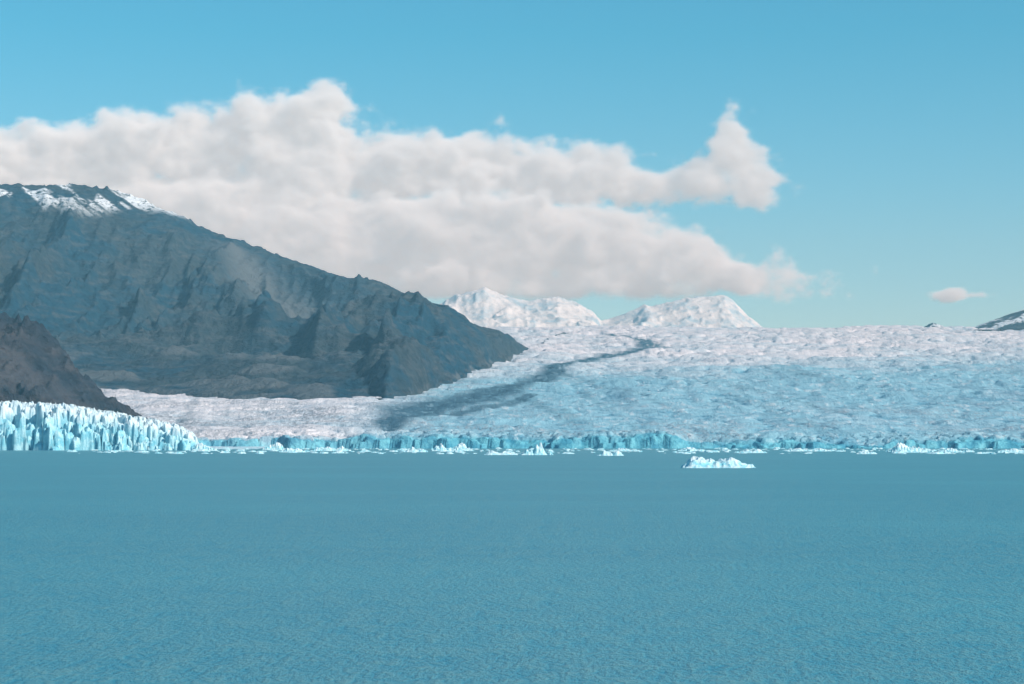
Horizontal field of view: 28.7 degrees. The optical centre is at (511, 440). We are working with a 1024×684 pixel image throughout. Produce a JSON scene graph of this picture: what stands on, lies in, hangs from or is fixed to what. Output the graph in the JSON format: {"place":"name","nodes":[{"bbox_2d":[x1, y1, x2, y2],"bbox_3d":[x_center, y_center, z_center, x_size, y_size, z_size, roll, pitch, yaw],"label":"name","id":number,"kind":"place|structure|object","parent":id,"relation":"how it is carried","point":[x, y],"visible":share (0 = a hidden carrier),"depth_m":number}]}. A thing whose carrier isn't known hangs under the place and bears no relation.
{"place":"outdoors","nodes":[
{"label":"outdoors","id":0,"kind":"place"},
{"bbox_2d":[0,312,147,418],"bbox_3d":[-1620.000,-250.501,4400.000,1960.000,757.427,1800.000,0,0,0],"label":"hill","id":1,"kind":"structure","parent":0,"point":[36,365],"depth_m":4177.00},
{"bbox_2d":[0,400,264,449],"bbox_3d":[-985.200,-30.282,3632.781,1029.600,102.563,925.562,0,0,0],"label":"glacier front","id":2,"kind":"object","parent":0,"point":[31,425],"visible":0.75,"depth_m":3235.30},
{"bbox_2d":[0,183,569,399],"bbox_3d":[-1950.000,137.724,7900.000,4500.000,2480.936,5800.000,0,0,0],"label":"mountain","id":3,"kind":"structure","parent":0,"point":[107,287],"depth_m":7073.89},
{"bbox_2d":[0,448,1023,683],"bbox_3d":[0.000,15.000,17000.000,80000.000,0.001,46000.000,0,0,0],"label":"lake water","id":4,"kind":"structure","parent":0,"point":[654,566],"depth_m":237.16},
{"bbox_2d":[189,443,217,450],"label":"iceberg","id":5,"kind":"object","parent":4,"relation":"on","point":[199,446],"visible":0.69,"depth_m":3045.65},
{"bbox_2d":[262,442,285,449],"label":"iceberg","id":6,"kind":"object","parent":4,"relation":"on","point":[277,446],"visible":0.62,"depth_m":3295.00},
{"bbox_2d":[279,448,305,451],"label":"iceberg","id":7,"kind":"object","parent":4,"relation":"on","point":[292,450],"visible":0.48,"depth_m":2645.73},
{"bbox_2d":[314,446,350,450],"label":"iceberg","id":8,"kind":"object","parent":4,"relation":"on","point":[327,448],"visible":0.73,"depth_m":2994.64},
{"bbox_2d":[404,447,427,451],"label":"iceberg","id":9,"kind":"object","parent":4,"relation":"on","point":[412,449],"visible":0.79,"depth_m":2695.55},
{"bbox_2d":[431,443,471,450],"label":"iceberg","id":10,"kind":"object","parent":4,"relation":"on","point":[461,447],"visible":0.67,"depth_m":2994.38},
{"bbox_2d":[484,450,517,454],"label":"iceberg","id":11,"kind":"object","parent":4,"relation":"on","point":[491,452],"visible":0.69,"depth_m":2145.50},
{"bbox_2d":[521,443,552,454],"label":"iceberg","id":12,"kind":"object","parent":4,"relation":"on","point":[537,450],"visible":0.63,"depth_m":2136.05},
{"bbox_2d":[67,447,1023,453],"bbox_3d":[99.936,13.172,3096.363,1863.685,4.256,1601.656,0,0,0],"label":"brash ice","id":13,"kind":"structure","parent":4,"relation":"on","point":[227,450],"depth_m":2758.28},
{"bbox_2d":[597,450,623,455],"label":"iceberg","id":14,"kind":"object","parent":4,"relation":"on","point":[615,453],"visible":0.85,"depth_m":2046.18},
{"bbox_2d":[612,448,641,450],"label":"iceberg","id":15,"kind":"object","parent":4,"relation":"on","point":[622,449],"visible":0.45,"depth_m":2895.78},
{"bbox_2d":[678,447,705,450],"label":"iceberg","id":16,"kind":"object","parent":4,"relation":"on","point":[692,448],"visible":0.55,"depth_m":2995.27},
{"bbox_2d":[681,456,755,467],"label":"iceberg","id":17,"kind":"object","parent":4,"relation":"on","point":[700,462],"visible":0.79,"depth_m":1112.97},
{"bbox_2d":[741,449,766,452],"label":"iceberg","id":18,"kind":"object","parent":4,"relation":"on","point":[754,451],"visible":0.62,"depth_m":2496.12},
{"bbox_2d":[790,448,829,450],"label":"iceberg","id":19,"kind":"object","parent":4,"relation":"on","point":[800,449],"visible":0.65,"depth_m":2895.79},
{"bbox_2d":[856,451,876,453],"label":"iceberg","id":20,"kind":"object","parent":4,"relation":"on","point":[862,452],"visible":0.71,"depth_m":2297.14},
{"bbox_2d":[888,442,933,452],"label":"iceberg","id":21,"kind":"object","parent":4,"relation":"on","point":[900,446],"visible":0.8,"depth_m":2593.19},
{"bbox_2d":[938,448,973,451],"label":"iceberg","id":22,"kind":"object","parent":4,"relation":"on","point":[950,449],"visible":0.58,"depth_m":2695.77},
{"bbox_2d":[995,448,1023,452],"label":"iceberg","id":23,"kind":"object","parent":4,"relation":"on","point":[1013,450],"visible":0.74,"depth_m":2545.39},
{"bbox_2d":[0,0,1023,327],"label":"sky","id":24,"kind":"structure","parent":0,"point":[798,163]},
{"bbox_2d":[100,325,1023,447],"bbox_3d":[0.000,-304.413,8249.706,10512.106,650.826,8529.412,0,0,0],"label":"glacier","id":25,"kind":"object","parent":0,"point":[864,386],"visible":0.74,"depth_m":5145.10},
{"bbox_2d":[925,323,944,326],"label":"rocky nunatak","id":26,"kind":"structure","parent":25,"relation":"on","point":[933,325],"depth_m":10874.98},
{"bbox_2d":[975,310,1023,330],"bbox_3d":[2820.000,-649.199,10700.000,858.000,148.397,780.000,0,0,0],"label":"mountain","id":27,"kind":"structure","parent":25,"relation":"on","point":[1013,321],"depth_m":10505.29},
{"bbox_2d":[440,287,761,327],"bbox_3d":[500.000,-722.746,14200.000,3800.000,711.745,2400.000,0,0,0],"label":"snow mountain","id":28,"kind":"structure","parent":0,"point":[484,307],"depth_m":13753.50}
]}

